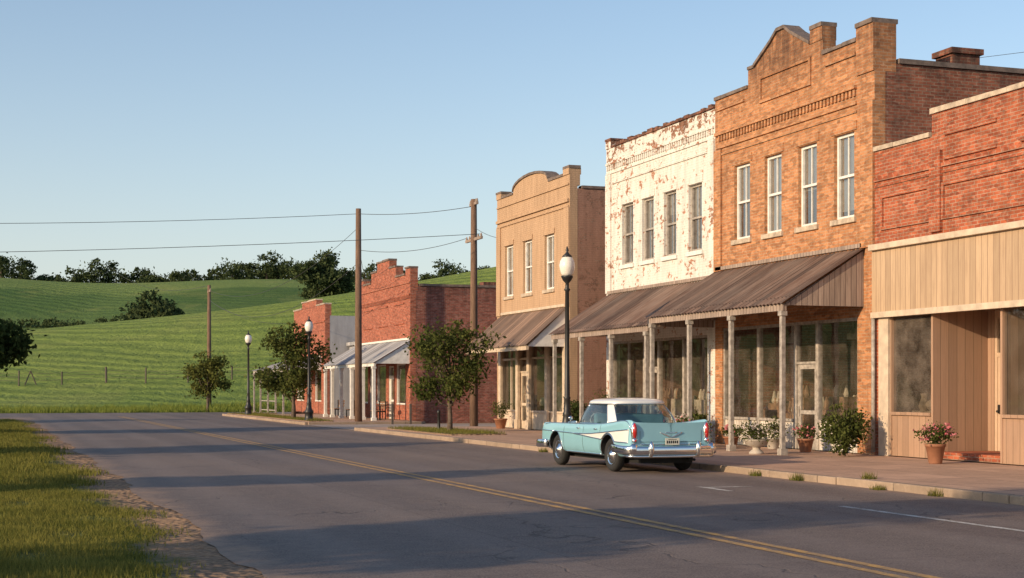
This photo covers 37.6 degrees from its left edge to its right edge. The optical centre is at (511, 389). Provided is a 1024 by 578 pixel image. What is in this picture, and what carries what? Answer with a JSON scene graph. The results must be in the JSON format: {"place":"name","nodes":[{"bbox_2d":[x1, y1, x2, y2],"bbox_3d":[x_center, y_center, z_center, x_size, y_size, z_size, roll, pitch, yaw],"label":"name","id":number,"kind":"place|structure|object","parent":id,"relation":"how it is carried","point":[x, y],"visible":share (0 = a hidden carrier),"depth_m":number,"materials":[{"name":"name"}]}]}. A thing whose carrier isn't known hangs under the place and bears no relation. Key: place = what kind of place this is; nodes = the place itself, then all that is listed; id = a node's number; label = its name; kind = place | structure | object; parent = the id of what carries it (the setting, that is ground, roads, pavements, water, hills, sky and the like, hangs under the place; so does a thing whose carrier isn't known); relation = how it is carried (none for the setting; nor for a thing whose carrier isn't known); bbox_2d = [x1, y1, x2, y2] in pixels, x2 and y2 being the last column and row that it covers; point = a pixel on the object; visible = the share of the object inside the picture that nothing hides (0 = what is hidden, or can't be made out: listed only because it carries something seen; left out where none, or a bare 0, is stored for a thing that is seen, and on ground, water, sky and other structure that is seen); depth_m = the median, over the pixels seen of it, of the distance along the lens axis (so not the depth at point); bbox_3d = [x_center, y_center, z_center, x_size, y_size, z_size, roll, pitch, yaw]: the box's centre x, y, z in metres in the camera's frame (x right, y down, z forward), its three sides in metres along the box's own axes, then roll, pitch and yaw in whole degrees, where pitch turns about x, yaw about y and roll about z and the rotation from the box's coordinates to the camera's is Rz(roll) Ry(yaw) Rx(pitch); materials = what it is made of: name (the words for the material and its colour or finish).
{"place":"outdoors","nodes":[
{"label":"outdoors","id":0,"kind":"place"},
{"bbox_2d":[0,399,291,412],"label":"crop edge grass","id":1,"kind":"structure","parent":0,"point":[112,408],"depth_m":111.92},
{"bbox_2d":[0,267,495,577],"bbox_3d":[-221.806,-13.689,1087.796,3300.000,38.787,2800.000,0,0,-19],"label":"ground","id":2,"kind":"structure","parent":0,"point":[126,353],"depth_m":154.93,"materials":[{"name":"green plant"}]},
{"bbox_2d":[0,319,47,376],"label":"oak tree","id":3,"kind":"object","parent":2,"relation":"on","point":[16,345],"visible":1,"depth_m":56.42,"materials":[{"name":"green plant"}]},
{"bbox_2d":[0,418,108,484],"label":"grass verge","id":4,"kind":"object","parent":2,"relation":"on","point":[19,452],"depth_m":34.43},
{"bbox_2d":[0,315,126,328],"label":"hedgerow","id":5,"kind":"object","parent":2,"relation":"on","point":[48,323],"visible":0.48,"depth_m":331.86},
{"bbox_2d":[0,479,214,577],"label":"grass verge","id":6,"kind":"object","parent":2,"relation":"on","point":[17,535],"depth_m":17.23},
{"bbox_2d":[0,364,272,385],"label":"field fence","id":7,"kind":"object","parent":2,"relation":"on","point":[231,374],"visible":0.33,"depth_m":136.04,"materials":[{"name":"brown wood"}]},
{"bbox_2d":[119,287,187,320],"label":"field oak tree","id":8,"kind":"object","parent":2,"relation":"on","point":[158,307],"visible":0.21,"depth_m":245.01,"materials":[{"name":"green plant"}]},
{"bbox_2d":[177,350,234,411],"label":"street tree","id":9,"kind":"object","parent":2,"relation":"on","point":[207,371],"visible":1,"depth_m":111.44,"materials":[{"name":"green plant"}]},
{"bbox_2d":[207,285,211,404],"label":"utility pole","id":10,"kind":"object","parent":2,"relation":"on","point":[209,319],"visible":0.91,"depth_m":120.14,"materials":[{"name":"brown wood"}]},
{"bbox_2d":[0,52,1022,323],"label":"overhead wires","id":11,"kind":"object","parent":10,"relation":"attached to","point":[300,242],"visible":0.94,"depth_m":68.39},
{"bbox_2d":[0,250,490,282],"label":"distant trees","id":12,"kind":"object","parent":2,"relation":"on","point":[271,269],"visible":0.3,"depth_m":433.28,"materials":[{"name":"green plant"}]},
{"bbox_2d":[293,300,330,414],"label":"brick facade","id":13,"kind":"structure","parent":2,"relation":"on","point":[319,315],"depth_m":96.24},
{"bbox_2d":[288,247,354,299],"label":"field oak tree","id":14,"kind":"object","parent":2,"relation":"on","point":[321,275],"visible":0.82,"depth_m":327.40,"materials":[{"name":"green plant"}]},
{"bbox_2d":[302,316,354,415],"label":"side walls","id":15,"kind":"structure","parent":2,"relation":"on","point":[342,331],"depth_m":94.17,"materials":[{"name":"grey paint"}]},
{"bbox_2d":[367,286,496,422],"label":"side walls","id":16,"kind":"structure","parent":2,"relation":"on","point":[443,304],"depth_m":75.86,"materials":[{"name":"red brick"}]},
{"bbox_2d":[362,258,495,287],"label":"parapet coping","id":17,"kind":"object","parent":16,"relation":"on","point":[452,285],"visible":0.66,"depth_m":76.22,"materials":[{"name":"stone"}]},
{"bbox_2d":[508,188,605,420],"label":"side walls","id":18,"kind":"structure","parent":2,"relation":"on","point":[591,247],"depth_m":54.88,"materials":[{"name":"beige brick"}]},
{"bbox_2d":[496,165,604,198],"bbox_3d":[9.210,-7.855,61.381,18.060,1.110,8.266,0,0,-19],"label":"parapet coping","id":19,"kind":"object","parent":18,"relation":"on","point":[551,175],"visible":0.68,"depth_m":56.75,"materials":[{"name":"stone"}]},
{"bbox_2d":[222,414,1023,504],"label":"kerb","id":20,"kind":"structure","parent":2,"relation":"on","point":[1005,498],"depth_m":28.68,"materials":[{"name":"concrete"}]},
{"bbox_2d":[620,206,706,412],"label":"side walls","id":21,"kind":"structure","parent":2,"relation":"on","point":[672,369],"depth_m":51.78,"materials":[{"name":"beige brick"}]},
{"bbox_2d":[734,64,1023,416],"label":"side walls","id":22,"kind":"structure","parent":2,"relation":"on","point":[914,94],"depth_m":43.67,"materials":[{"name":"red brick"}]},
{"bbox_2d":[855,321,856,394],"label":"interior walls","id":23,"kind":"structure","parent":22,"relation":"attached to","point":[856,361],"depth_m":44.85,"materials":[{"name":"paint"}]},
{"bbox_2d":[714,17,1023,100],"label":"parapet coping","id":24,"kind":"object","parent":22,"relation":"on","point":[799,32],"visible":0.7,"depth_m":37.08,"materials":[{"name":"stone"}]},
{"bbox_3d":[15.902,-7.140,42.804,17.700,0.100,7.734,0,0,-19],"label":"roof","id":25,"kind":"object","parent":22,"relation":"attached to","visible":0},
{"bbox_2d":[932,47,983,64],"bbox_3d":[11.140,-7.820,37.643,0.940,1.240,0.840,0,0,-19],"label":"chimney","id":26,"kind":"object","parent":25,"relation":"on","point":[962,55],"visible":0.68,"depth_m":37.32,"materials":[{"name":"red brick"}]},
{"bbox_2d":[868,81,1023,465],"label":"red brick storefront","id":27,"kind":"object","parent":2,"relation":"on","point":[947,317],"visible":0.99,"depth_m":33.78,"materials":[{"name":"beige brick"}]},
{"bbox_2d":[995,310,999,450],"bbox_3d":[11.133,-0.195,33.456,0.080,3.190,1.200,0,0,-19],"label":"door","id":28,"kind":"structure","parent":27,"relation":"in","point":[997,312],"depth_m":33.94,"materials":[{"name":"paint"}]},
{"bbox_2d":[253,373,283,413],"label":"awning posts","id":29,"kind":"object","parent":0,"point":[267,399],"visible":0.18,"depth_m":101.84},
{"bbox_2d":[233,414,407,421],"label":"sidewalk","id":30,"kind":"structure","parent":0,"point":[336,418],"depth_m":77.88,"materials":[{"name":"concrete"}]},
{"bbox_2d":[236,412,333,421],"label":"planting bed","id":31,"kind":"object","parent":30,"relation":"on","point":[288,417],"visible":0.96,"depth_m":80.06,"materials":[{"name":"green plant"}]},
{"bbox_2d":[245,330,251,414],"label":"street lamp","id":32,"kind":"object","parent":31,"relation":"on","point":[248,406],"visible":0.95,"depth_m":90.77,"materials":[{"name":"black metal"}]},
{"bbox_2d":[304,317,313,419],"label":"street lamp","id":33,"kind":"object","parent":31,"relation":"on","point":[308,411],"visible":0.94,"depth_m":73.77,"materials":[{"name":"black metal"}]},
{"bbox_2d":[244,321,337,417],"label":"street tree","id":34,"kind":"object","parent":30,"relation":"on","point":[294,377],"visible":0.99,"depth_m":79.24,"materials":[{"name":"green plant"}]},
{"bbox_2d":[323,366,376,420],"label":"awning posts","id":35,"kind":"object","parent":30,"relation":"on","point":[352,416],"visible":0.86,"depth_m":79.11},
{"bbox_2d":[355,208,361,421],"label":"utility pole","id":36,"kind":"object","parent":30,"relation":"on","point":[358,347],"visible":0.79,"depth_m":72.70,"materials":[{"name":"brown wood"}]},
{"bbox_2d":[370,401,387,419],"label":"park bench","id":37,"kind":"object","parent":30,"relation":"on","point":[385,407],"visible":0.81,"depth_m":78.26,"materials":[{"name":"brown wood"}]},
{"bbox_2d":[312,423,495,429],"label":"side street pavement","id":38,"kind":"structure","parent":0,"point":[348,426],"depth_m":69.83,"materials":[{"name":"concrete"}]},
{"bbox_2d":[465,198,482,425],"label":"utility pole","id":39,"kind":"object","parent":38,"relation":"on","point":[474,238],"visible":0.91,"depth_m":65.29,"materials":[{"name":"brown wood"}]},
{"bbox_2d":[0,412,1023,577],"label":"road","id":40,"kind":"structure","parent":0,"point":[270,512],"depth_m":20.87,"materials":[{"name":"asphalt"}]},
{"bbox_2d":[117,416,940,577],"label":"line marking","id":41,"kind":"object","parent":40,"relation":"on","point":[824,561],"visible":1,"depth_m":18.81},
{"bbox_2d":[536,397,715,470],"bbox_3d":[2.339,0.933,32.608,2.070,1.517,5.502,0,0,-20],"label":"parked car","id":42,"kind":"object","parent":40,"relation":"on","point":[614,439],"visible":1,"depth_m":30.82,"materials":[{"name":"blue paint"}]},
{"bbox_2d":[701,486,1023,531],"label":"parking line marking","id":43,"kind":"object","parent":40,"relation":"on","point":[897,513],"visible":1,"depth_m":19.99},
{"bbox_2d":[0,0,1023,280],"label":"sky","id":44,"kind":"structure","parent":0,"point":[114,113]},
{"bbox_2d":[359,426,1023,494],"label":"sidewalk","id":45,"kind":"structure","parent":0,"point":[1000,478],"depth_m":30.96,"materials":[{"name":"concrete"}]},
{"bbox_2d":[387,425,506,435],"bbox_3d":[-2.575,1.466,55.404,2.176,0.268,8.811,0,0,-19],"label":"planting bed","id":46,"kind":"object","parent":45,"relation":"on","point":[444,430],"visible":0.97,"depth_m":53.85,"materials":[{"name":"green plant"}]},
{"bbox_2d":[402,315,509,429],"bbox_3d":[-2.272,-0.542,54.919,4.081,4.393,3.431,0,0,-19],"label":"street tree","id":47,"kind":"object","parent":46,"relation":"on","point":[458,380],"visible":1,"depth_m":54.63,"materials":[{"name":"green plant"}]},
{"bbox_2d":[488,394,511,428],"bbox_3d":[-0.476,0.878,59.981,0.893,1.384,1.123,0,0,-43],"label":"potted plant","id":48,"kind":"object","parent":45,"relation":"on","point":[500,422],"visible":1,"depth_m":59.88,"materials":[{"name":"green plant"}]},
{"bbox_2d":[559,246,574,422],"bbox_3d":[1.506,-1.165,41.105,0.480,5.471,0.468,0,0,-19],"label":"street lamp","id":49,"kind":"object","parent":45,"relation":"on","point":[567,266],"visible":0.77,"depth_m":41.04,"materials":[{"name":"black metal"}]},
{"bbox_2d":[557,394,594,421],"bbox_3d":[2.215,0.928,52.371,1.500,1.625,1.791,0,0,-19],"label":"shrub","id":50,"kind":"object","parent":45,"relation":"on","point":[574,410],"visible":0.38,"depth_m":52.20,"materials":[{"name":"green plant"}]},
{"bbox_2d":[551,331,649,421],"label":"awning posts","id":51,"kind":"object","parent":45,"relation":"on","point":[646,335],"visible":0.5,"depth_m":47.97,"materials":[{"name":"grey paint"}]},
{"bbox_2d":[587,387,628,416],"bbox_3d":[3.118,0.726,49.374,1.233,1.688,1.382,0,0,-19],"label":"potted plant","id":52,"kind":"object","parent":45,"relation":"on","point":[603,407],"visible":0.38,"depth_m":49.25,"materials":[{"name":"green plant"}]},
{"bbox_2d":[684,405,714,430],"bbox_3d":[5.342,1.137,43.422,0.935,1.353,0.908,0,0,-40],"label":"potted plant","id":53,"kind":"object","parent":45,"relation":"on","point":[695,413],"visible":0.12,"depth_m":43.36,"materials":[{"name":"green plant"}]},
{"bbox_2d":[648,311,787,455],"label":"awning posts","id":54,"kind":"object","parent":45,"relation":"on","point":[782,450],"visible":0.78,"depth_m":38.13,"materials":[{"name":"grey paint"}]},
{"bbox_2d":[720,424,742,445],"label":"potted plant","id":55,"kind":"object","parent":45,"relation":"on","point":[725,430],"visible":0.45,"depth_m":40.34,"materials":[{"name":"green plant"}]},
{"bbox_2d":[730,420,778,453],"bbox_3d":[5.846,1.149,36.357,1.413,0.843,0.989,0,0,43],"label":"potted plant","id":56,"kind":"object","parent":45,"relation":"on","point":[755,441],"visible":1,"depth_m":36.24,"materials":[{"name":"green plant"}]},
{"bbox_2d":[764,416,788,448],"bbox_3d":[6.956,1.128,39.458,0.666,0.884,1.015,0,0,25],"label":"potted plant","id":57,"kind":"object","parent":45,"relation":"on","point":[774,444],"visible":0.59,"depth_m":39.35,"materials":[{"name":"green plant"}]},
{"bbox_2d":[792,423,817,451],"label":"potted plant","id":58,"kind":"object","parent":45,"relation":"on","point":[805,440],"visible":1,"depth_m":37.44,"materials":[{"name":"green plant"}]},
{"bbox_2d":[813,399,873,455],"bbox_3d":[7.799,0.948,35.105,1.489,1.532,1.455,0,0,-19],"label":"shrub","id":59,"kind":"object","parent":45,"relation":"on","point":[846,431],"visible":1,"depth_m":34.96,"materials":[{"name":"green plant"}]},
{"bbox_2d":[913,419,958,463],"bbox_3d":[8.931,1.099,31.771,0.930,0.942,0.848,0,0,31],"label":"potted plant","id":60,"kind":"object","parent":45,"relation":"on","point":[935,449],"visible":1,"depth_m":31.60,"materials":[{"name":"green plant"}]},
{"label":"floor","id":61,"kind":"structure","parent":0,"visible":0},
{"bbox_2d":[713,22,895,454],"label":"brick facade","id":62,"kind":"structure","parent":61,"relation":"on","point":[793,98],"depth_m":38.98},
{"bbox_2d":[731,237,751,244],"bbox_3d":[6.447,-4.135,42.146,0.155,0.129,1.120,0,0,-19],"label":"window sill","id":63,"kind":"structure","parent":62,"relation":"attached to","point":[741,241],"depth_m":42.03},
{"bbox_2d":[737,163,749,239],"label":"window frame","id":64,"kind":"object","parent":62,"relation":"in","point":[739,201],"visible":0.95,"depth_m":42.54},
{"bbox_2d":[648,243,860,323],"bbox_3d":[6.163,-2.690,39.610,2.185,1.660,7.700,0,0,-19],"label":"awning frame","id":65,"kind":"object","parent":62,"relation":"attached to","point":[732,312],"visible":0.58,"depth_m":38.74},
{"bbox_2d":[644,248,864,317],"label":"awning roof","id":66,"kind":"structure","parent":65,"relation":"on","point":[780,282],"depth_m":39.08,"materials":[{"name":"metal"}]},
{"bbox_2d":[659,251,862,319],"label":"awning end boards","id":67,"kind":"object","parent":65,"relation":"attached to","point":[842,285],"visible":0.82,"depth_m":36.10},
{"bbox_2d":[741,166,774,235],"bbox_3d":[6.827,-5.250,42.279,0.420,2.700,1.520,0,0,-19],"label":"window blind","id":68,"kind":"object","parent":62,"relation":"attached to","point":[743,184],"depth_m":42.49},
{"bbox_2d":[761,231,782,239],"bbox_3d":[7.025,-4.135,40.494,0.155,0.129,1.120,0,0,-19],"label":"window sill","id":69,"kind":"structure","parent":62,"relation":"attached to","point":[772,235],"depth_m":40.42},
{"bbox_2d":[768,153,781,232],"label":"window frame","id":70,"kind":"object","parent":62,"relation":"in","point":[778,193],"visible":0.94,"depth_m":40.89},
{"bbox_2d":[772,157,781,230],"bbox_3d":[7.405,-5.250,40.627,0.420,2.700,1.520,0,0,-19],"label":"window blind","id":71,"kind":"object","parent":62,"relation":"attached to","point":[774,190],"depth_m":40.74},
{"bbox_2d":[723,317,856,449],"bbox_3d":[7.301,-0.098,39.955,0.180,3.305,7.100,0,0,-19],"label":"storefront frame","id":72,"kind":"object","parent":62,"relation":"attached to","point":[799,367],"visible":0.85,"depth_m":39.40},
{"bbox_2d":[725,419,856,452],"bbox_3d":[7.315,1.202,39.960,0.090,0.705,6.960,0,0,-19],"label":"storefront panel","id":73,"kind":"object","parent":72,"relation":"in","point":[790,439],"visible":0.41,"depth_m":39.83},
{"bbox_2d":[794,224,818,232],"bbox_3d":[7.619,-4.135,38.795,0.155,0.129,1.120,0,0,-19],"label":"window sill","id":74,"kind":"structure","parent":62,"relation":"attached to","point":[806,228],"depth_m":38.70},
{"bbox_2d":[801,143,816,226],"bbox_3d":[7.726,-5.250,38.832,0.100,2.100,0.920,0,0,-19],"label":"window frame","id":75,"kind":"object","parent":62,"relation":"in","point":[804,186],"visible":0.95,"depth_m":39.19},
{"bbox_2d":[806,147,816,222],"bbox_3d":[7.999,-5.250,38.928,0.420,2.700,1.520,0,0,-19],"label":"window blind","id":76,"kind":"object","parent":62,"relation":"attached to","point":[808,166],"depth_m":39.13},
{"bbox_2d":[830,216,855,225],"bbox_3d":[8.197,-4.135,37.143,0.155,0.129,1.120,0,0,-19],"label":"window sill","id":77,"kind":"structure","parent":62,"relation":"attached to","point":[842,221],"depth_m":37.05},
{"bbox_2d":[837,132,853,219],"bbox_3d":[8.304,-5.250,37.180,0.100,2.100,0.920,0,0,-19],"label":"window frame","id":78,"kind":"object","parent":62,"relation":"in","point":[840,177],"visible":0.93,"depth_m":37.54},
{"bbox_2d":[842,136,853,214],"bbox_3d":[8.577,-5.250,37.276,0.420,2.700,1.520,0,0,-19],"label":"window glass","id":79,"kind":"object","parent":62,"relation":"attached to","point":[844,173],"depth_m":37.41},
{"bbox_2d":[763,321,856,435],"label":"shop fittings","id":80,"kind":"object","parent":61,"relation":"on","point":[841,393],"visible":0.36,"depth_m":40.05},
{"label":"floor","id":81,"kind":"structure","parent":0,"visible":0},
{"bbox_2d":[605,108,714,442],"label":"brick facade","id":82,"kind":"structure","parent":81,"relation":"on","point":[659,164],"depth_m":47.10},
{"bbox_2d":[625,203,632,263],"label":"window frame","id":83,"kind":"object","parent":82,"relation":"attached to","point":[627,234],"visible":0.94,"depth_m":50.04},
{"bbox_2d":[551,275,708,339],"bbox_3d":[3.584,-2.490,47.130,2.085,1.660,7.800,0,0,-19],"label":"awning frame","id":84,"kind":"object","parent":82,"relation":"attached to","point":[619,330],"visible":0.44,"depth_m":46.65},
{"bbox_2d":[548,281,699,334],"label":"awning roof","id":85,"kind":"structure","parent":84,"relation":"on","point":[627,309],"depth_m":47.13,"materials":[{"name":"metal"}]},
{"bbox_2d":[560,320,713,335],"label":"awning end boards","id":86,"kind":"object","parent":84,"relation":"attached to","point":[705,323],"visible":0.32,"depth_m":43.56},
{"bbox_2d":[645,197,653,259],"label":"window frame","id":87,"kind":"object","parent":82,"relation":"in","point":[651,199],"visible":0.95,"depth_m":48.52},
{"bbox_2d":[613,335,706,421],"bbox_3d":[4.633,-0.022,47.577,0.180,3.155,7.150,0,0,-19],"label":"storefront frame","id":88,"kind":"object","parent":82,"relation":"attached to","point":[659,372],"visible":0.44,"depth_m":47.46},
{"bbox_2d":[605,104,714,147],"bbox_3d":[4.724,-8.326,47.590,0.480,0.329,8.116,0,0,-19],"label":"parapet coping","id":89,"kind":"object","parent":82,"relation":"on","point":[652,129],"visible":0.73,"depth_m":47.35,"materials":[{"name":"red brick"}]},
{"bbox_2d":[648,200,675,252],"bbox_3d":[4.729,-5.120,48.272,0.420,2.600,1.500,0,0,-19],"label":"window blind","id":90,"kind":"object","parent":82,"relation":"attached to","point":[649,214],"depth_m":48.42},
{"bbox_2d":[666,191,675,255],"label":"window frame","id":91,"kind":"object","parent":82,"relation":"in","point":[668,223],"visible":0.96,"depth_m":46.96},
{"bbox_2d":[670,194,698,248],"bbox_3d":[5.274,-5.120,46.715,0.420,2.600,1.500,0,0,-19],"label":"window blind","id":92,"kind":"object","parent":82,"relation":"attached to","point":[671,204],"depth_m":46.87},
{"bbox_2d":[691,183,701,250],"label":"window frame","id":93,"kind":"object","parent":82,"relation":"in","point":[693,217],"visible":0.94,"depth_m":45.31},
{"bbox_2d":[695,186,701,215],"bbox_3d":[5.852,-5.120,45.063,0.420,2.600,1.500,0,0,-19],"label":"window blind","id":94,"kind":"object","parent":82,"relation":"attached to","point":[696,201],"depth_m":45.16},
{"bbox_2d":[641,340,706,418],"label":"shop fittings","id":95,"kind":"object","parent":81,"relation":"on","point":[673,405],"visible":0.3,"depth_m":47.43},
{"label":"floor","id":96,"kind":"structure","parent":0,"visible":0},
{"bbox_2d":[496,168,580,429],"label":"brick facade","id":97,"kind":"structure","parent":96,"relation":"on","point":[537,209],"depth_m":57.54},
{"bbox_2d":[507,245,512,295],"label":"window frame","id":98,"kind":"object","parent":97,"relation":"in","point":[508,270],"visible":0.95,"depth_m":61.32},
{"bbox_2d":[466,304,564,353],"bbox_3d":[0.045,-2.270,58.075,1.535,1.700,7.200,0,0,-19],"label":"awning frame","id":99,"kind":"object","parent":97,"relation":"attached to","point":[513,348],"visible":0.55,"depth_m":56.81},
{"bbox_2d":[467,307,564,349],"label":"awning roof","id":100,"kind":"structure","parent":99,"relation":"on","point":[520,329],"depth_m":57.26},
{"bbox_2d":[472,310,564,349],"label":"awning end boards","id":101,"kind":"object","parent":99,"relation":"attached to","point":[543,338],"visible":0.27,"depth_m":54.70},
{"bbox_2d":[525,240,531,292],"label":"window frame","id":102,"kind":"object","parent":97,"relation":"in","point":[526,265],"visible":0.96,"depth_m":59.24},
{"bbox_2d":[498,342,564,429],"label":"storefront pilasters","id":103,"kind":"object","parent":97,"relation":"attached to","point":[528,423],"visible":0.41,"depth_m":58.53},
{"bbox_2d":[502,333,561,428],"bbox_3d":[0.826,-0.297,58.455,0.180,3.705,7.200,0,0,-19],"label":"storefront frame","id":104,"kind":"object","parent":97,"relation":"attached to","point":[522,404],"visible":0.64,"depth_m":59.63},
{"bbox_2d":[504,411,561,429],"bbox_3d":[0.840,1.228,58.459,0.090,0.655,7.060,0,0,-19],"label":"storefront panel","id":105,"kind":"object","parent":104,"relation":"in","point":[537,419],"visible":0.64,"depth_m":58.13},
{"bbox_2d":[547,234,553,288],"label":"window frame","id":106,"kind":"object","parent":97,"relation":"in","point":[548,260],"visible":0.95,"depth_m":56.98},
{"bbox_2d":[523,347,561,420],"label":"shop fittings","id":107,"kind":"object","parent":96,"relation":"on","point":[559,398],"visible":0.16,"depth_m":59.29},
{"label":"floor","id":108,"kind":"structure","parent":0,"visible":0},
{"bbox_2d":[362,260,417,420],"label":"brick facade","id":109,"kind":"structure","parent":108,"relation":"on","point":[388,305],"depth_m":78.49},
{"bbox_2d":[324,338,408,368],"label":"awning frame","id":110,"kind":"object","parent":109,"relation":"attached to","point":[353,365],"visible":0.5,"depth_m":79.26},
{"bbox_2d":[324,340,409,365],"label":"awning roof","id":111,"kind":"structure","parent":110,"relation":"on","point":[371,353],"depth_m":79.29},
{"bbox_2d":[334,341,409,365],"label":"awning end boards","id":112,"kind":"object","parent":110,"relation":"attached to","point":[398,356],"visible":0.5,"depth_m":74.92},
{"bbox_2d":[370,366,393,418],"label":"storefront frame","id":113,"kind":"object","parent":109,"relation":"attached to","point":[391,377],"visible":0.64,"depth_m":79.04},
{"bbox_2d":[365,364,404,404],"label":"storefront frame","id":114,"kind":"object","parent":109,"relation":"attached to","point":[398,383],"visible":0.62,"depth_m":77.57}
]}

